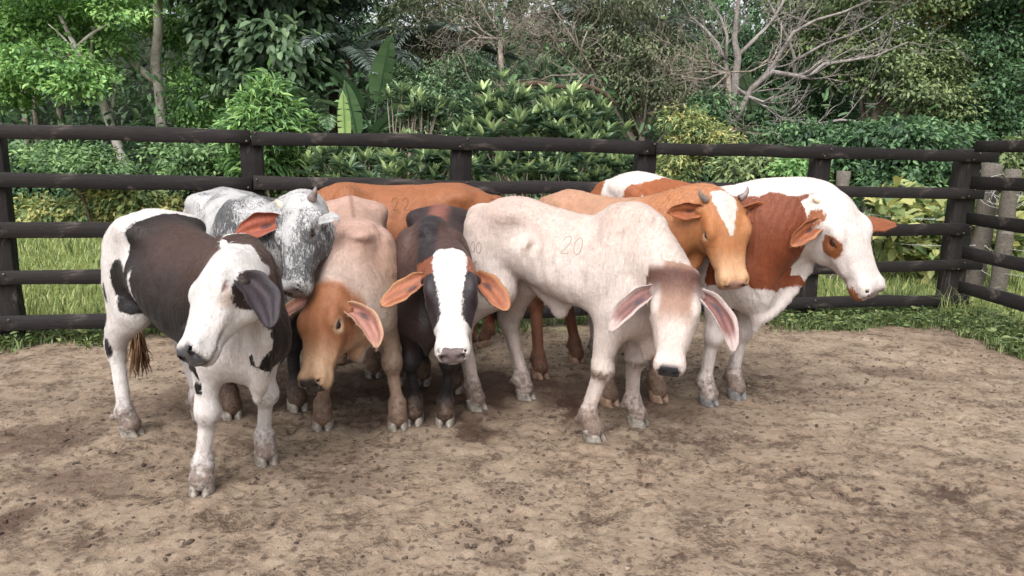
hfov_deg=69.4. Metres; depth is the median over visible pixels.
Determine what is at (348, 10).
dense small leaved tree
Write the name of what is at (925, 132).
hedge bush
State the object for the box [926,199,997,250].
broad leaved weed
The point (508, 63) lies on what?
tree
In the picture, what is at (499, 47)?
dry branch tree
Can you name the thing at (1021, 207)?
broad leaved weed
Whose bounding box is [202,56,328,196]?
bush
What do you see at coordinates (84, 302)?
meadow grass
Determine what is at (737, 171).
hedge bush
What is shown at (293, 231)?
brindled bull
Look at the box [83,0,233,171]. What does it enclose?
pale stemmed tree
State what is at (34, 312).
grass tussock
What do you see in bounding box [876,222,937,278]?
broad leaved weed
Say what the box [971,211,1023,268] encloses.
broad leaved weed
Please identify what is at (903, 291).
grass tussock
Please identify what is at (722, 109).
hedge bush
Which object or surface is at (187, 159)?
leafy sapling
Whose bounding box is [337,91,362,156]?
banana plant
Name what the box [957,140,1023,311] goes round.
side rail fence
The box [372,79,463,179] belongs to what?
rosette shrub
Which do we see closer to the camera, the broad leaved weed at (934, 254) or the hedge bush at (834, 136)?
the broad leaved weed at (934, 254)
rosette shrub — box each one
[291,126,481,179]
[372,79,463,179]
[435,68,635,198]
[472,151,633,196]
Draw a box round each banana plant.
[305,34,431,176]
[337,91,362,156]
[340,80,401,168]
[345,0,428,132]
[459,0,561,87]
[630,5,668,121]
[718,73,804,157]
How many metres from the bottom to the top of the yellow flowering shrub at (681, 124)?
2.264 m
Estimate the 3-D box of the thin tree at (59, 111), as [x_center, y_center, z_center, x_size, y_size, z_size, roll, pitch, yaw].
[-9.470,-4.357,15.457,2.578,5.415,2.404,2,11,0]
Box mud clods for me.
[0,327,1023,575]
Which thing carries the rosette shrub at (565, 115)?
on the ground at (866, 447)
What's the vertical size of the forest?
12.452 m
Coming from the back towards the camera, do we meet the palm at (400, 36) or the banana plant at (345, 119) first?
the palm at (400, 36)
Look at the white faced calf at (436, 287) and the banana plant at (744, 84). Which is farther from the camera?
the banana plant at (744, 84)
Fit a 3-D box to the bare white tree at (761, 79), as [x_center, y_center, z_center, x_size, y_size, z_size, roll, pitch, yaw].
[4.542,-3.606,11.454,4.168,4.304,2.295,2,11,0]
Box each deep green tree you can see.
[652,0,891,143]
[921,0,1023,213]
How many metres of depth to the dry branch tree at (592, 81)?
11.58 m
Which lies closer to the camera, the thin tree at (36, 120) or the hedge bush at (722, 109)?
the hedge bush at (722, 109)
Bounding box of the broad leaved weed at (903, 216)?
[864,197,919,261]
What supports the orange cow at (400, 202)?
on the ground at (866, 447)
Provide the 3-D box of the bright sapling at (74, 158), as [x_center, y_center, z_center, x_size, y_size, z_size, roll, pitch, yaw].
[-6.353,-1.459,10.948,2.246,1.581,1.480,2,11,0]
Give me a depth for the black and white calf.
3.14 m
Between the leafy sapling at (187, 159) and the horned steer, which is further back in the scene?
the leafy sapling at (187, 159)
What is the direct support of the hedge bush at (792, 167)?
on the ground at (866, 447)
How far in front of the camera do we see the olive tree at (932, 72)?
12.44 m
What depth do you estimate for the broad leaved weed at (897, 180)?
9.49 m
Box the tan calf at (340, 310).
[285,195,407,431]
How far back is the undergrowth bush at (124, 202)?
11.01 m
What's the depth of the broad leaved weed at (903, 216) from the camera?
8.57 m
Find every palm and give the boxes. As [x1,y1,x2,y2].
[284,86,336,132]
[291,25,427,132]
[358,22,523,132]
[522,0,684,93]
[573,13,717,140]
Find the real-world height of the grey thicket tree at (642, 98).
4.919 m
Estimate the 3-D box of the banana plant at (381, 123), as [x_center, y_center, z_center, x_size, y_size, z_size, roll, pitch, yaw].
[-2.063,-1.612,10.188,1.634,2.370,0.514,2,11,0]
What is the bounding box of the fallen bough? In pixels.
[516,80,616,105]
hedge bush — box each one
[656,84,748,181]
[705,156,781,182]
[745,114,891,200]
[759,144,833,181]
[847,113,1007,213]
[981,129,1023,210]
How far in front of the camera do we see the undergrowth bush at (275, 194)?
9.86 m
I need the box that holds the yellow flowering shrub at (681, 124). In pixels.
[648,100,747,181]
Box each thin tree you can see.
[14,3,41,143]
[21,49,31,151]
[56,50,66,146]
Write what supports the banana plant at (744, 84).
on the ground at (866, 447)
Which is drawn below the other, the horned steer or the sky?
the horned steer
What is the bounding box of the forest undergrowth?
[0,63,1023,215]
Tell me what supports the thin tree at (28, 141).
on the ground at (866, 447)
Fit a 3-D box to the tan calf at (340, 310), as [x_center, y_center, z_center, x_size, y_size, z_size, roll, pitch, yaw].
[-0.880,0.107,4.118,0.670,1.188,1.620,1,11,-2]
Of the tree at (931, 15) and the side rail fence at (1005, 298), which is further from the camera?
the tree at (931, 15)
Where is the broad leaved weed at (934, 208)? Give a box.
[908,201,945,250]
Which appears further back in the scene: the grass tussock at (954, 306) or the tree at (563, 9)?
the tree at (563, 9)
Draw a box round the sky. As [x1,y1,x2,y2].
[100,0,1005,34]
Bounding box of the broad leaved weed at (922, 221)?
[892,180,944,223]
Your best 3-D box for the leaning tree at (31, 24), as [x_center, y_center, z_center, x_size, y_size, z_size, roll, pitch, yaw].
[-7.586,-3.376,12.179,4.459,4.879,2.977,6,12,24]
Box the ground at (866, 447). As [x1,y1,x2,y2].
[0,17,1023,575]
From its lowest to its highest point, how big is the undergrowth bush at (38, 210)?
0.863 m
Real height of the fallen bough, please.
0.351 m
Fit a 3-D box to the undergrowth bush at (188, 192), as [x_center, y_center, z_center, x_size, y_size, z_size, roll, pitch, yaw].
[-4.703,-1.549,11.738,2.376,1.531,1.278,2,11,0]
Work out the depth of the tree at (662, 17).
14.10 m
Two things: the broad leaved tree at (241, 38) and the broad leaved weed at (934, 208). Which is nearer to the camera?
the broad leaved weed at (934, 208)
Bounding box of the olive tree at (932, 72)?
[759,0,1002,212]
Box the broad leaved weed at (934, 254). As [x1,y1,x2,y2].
[907,222,941,284]
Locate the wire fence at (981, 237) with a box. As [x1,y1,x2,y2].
[565,162,1023,290]
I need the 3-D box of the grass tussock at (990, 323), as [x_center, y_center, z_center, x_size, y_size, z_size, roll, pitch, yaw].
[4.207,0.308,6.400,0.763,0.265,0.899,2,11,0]
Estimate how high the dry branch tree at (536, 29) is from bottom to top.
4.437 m
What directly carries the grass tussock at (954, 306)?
on the ground at (866, 447)
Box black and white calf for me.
[100,208,291,497]
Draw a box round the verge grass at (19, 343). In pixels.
[0,303,1023,359]
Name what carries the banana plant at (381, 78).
on the ground at (866, 447)
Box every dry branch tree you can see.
[402,0,515,196]
[475,0,602,89]
[476,0,636,112]
[626,1,833,144]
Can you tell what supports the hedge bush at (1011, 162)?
on the ground at (866, 447)
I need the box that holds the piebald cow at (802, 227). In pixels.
[577,171,896,407]
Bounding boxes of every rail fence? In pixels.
[0,124,999,343]
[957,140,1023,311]
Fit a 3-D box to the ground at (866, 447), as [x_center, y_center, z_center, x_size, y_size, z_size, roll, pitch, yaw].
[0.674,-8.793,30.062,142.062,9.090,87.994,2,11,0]
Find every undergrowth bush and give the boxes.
[8,143,78,208]
[13,188,114,221]
[68,189,191,221]
[139,143,266,207]
[265,146,335,197]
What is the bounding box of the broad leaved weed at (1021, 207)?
[996,175,1023,212]
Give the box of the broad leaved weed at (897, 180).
[852,175,929,252]
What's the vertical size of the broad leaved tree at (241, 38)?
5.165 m
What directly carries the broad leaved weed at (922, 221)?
on the ground at (866, 447)
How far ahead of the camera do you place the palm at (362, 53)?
12.08 m
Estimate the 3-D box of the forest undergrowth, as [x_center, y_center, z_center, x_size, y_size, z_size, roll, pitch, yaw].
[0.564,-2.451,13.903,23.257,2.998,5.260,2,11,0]
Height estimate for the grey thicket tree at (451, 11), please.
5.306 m
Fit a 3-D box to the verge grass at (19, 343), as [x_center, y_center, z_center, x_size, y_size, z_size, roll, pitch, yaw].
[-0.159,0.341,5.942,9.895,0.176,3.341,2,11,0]
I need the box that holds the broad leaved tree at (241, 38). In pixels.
[169,0,349,107]
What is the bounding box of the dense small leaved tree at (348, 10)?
[284,0,399,132]
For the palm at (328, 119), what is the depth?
10.14 m
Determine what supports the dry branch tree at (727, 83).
on the ground at (866, 447)
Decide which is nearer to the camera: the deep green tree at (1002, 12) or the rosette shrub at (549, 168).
the rosette shrub at (549, 168)
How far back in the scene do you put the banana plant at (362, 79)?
14.68 m
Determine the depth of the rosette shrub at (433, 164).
7.88 m
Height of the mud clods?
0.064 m
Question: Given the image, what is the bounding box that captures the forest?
[0,0,1023,208]
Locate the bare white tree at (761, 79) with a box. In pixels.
[677,0,977,131]
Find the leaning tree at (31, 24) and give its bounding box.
[0,0,168,165]
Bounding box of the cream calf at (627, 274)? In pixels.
[460,196,738,443]
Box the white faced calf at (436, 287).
[380,203,510,427]
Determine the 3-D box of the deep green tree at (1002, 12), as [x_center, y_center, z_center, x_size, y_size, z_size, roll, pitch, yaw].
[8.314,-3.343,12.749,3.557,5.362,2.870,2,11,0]
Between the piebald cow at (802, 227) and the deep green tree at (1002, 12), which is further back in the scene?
the deep green tree at (1002, 12)
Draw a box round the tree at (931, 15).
[874,0,979,66]
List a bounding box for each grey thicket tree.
[358,0,532,134]
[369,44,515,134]
[530,0,720,141]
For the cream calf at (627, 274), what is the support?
on the ground at (866, 447)
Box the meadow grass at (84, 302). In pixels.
[17,238,1023,329]
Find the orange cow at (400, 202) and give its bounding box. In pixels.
[317,182,501,363]
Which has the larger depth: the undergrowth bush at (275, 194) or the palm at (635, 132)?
the palm at (635, 132)
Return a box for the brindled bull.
[183,186,339,420]
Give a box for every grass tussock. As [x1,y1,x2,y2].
[22,285,57,314]
[877,284,923,295]
[913,287,992,319]
[956,307,1021,331]
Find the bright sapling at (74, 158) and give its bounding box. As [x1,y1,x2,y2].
[8,139,147,221]
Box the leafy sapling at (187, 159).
[132,142,240,192]
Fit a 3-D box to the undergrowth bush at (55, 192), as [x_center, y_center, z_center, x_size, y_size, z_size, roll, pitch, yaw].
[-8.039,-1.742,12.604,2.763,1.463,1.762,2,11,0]
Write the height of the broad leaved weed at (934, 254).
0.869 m
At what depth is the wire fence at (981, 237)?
8.11 m
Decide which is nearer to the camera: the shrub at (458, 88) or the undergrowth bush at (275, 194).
the undergrowth bush at (275, 194)
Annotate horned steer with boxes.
[523,183,764,407]
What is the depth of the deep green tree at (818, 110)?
14.16 m
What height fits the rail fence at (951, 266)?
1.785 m

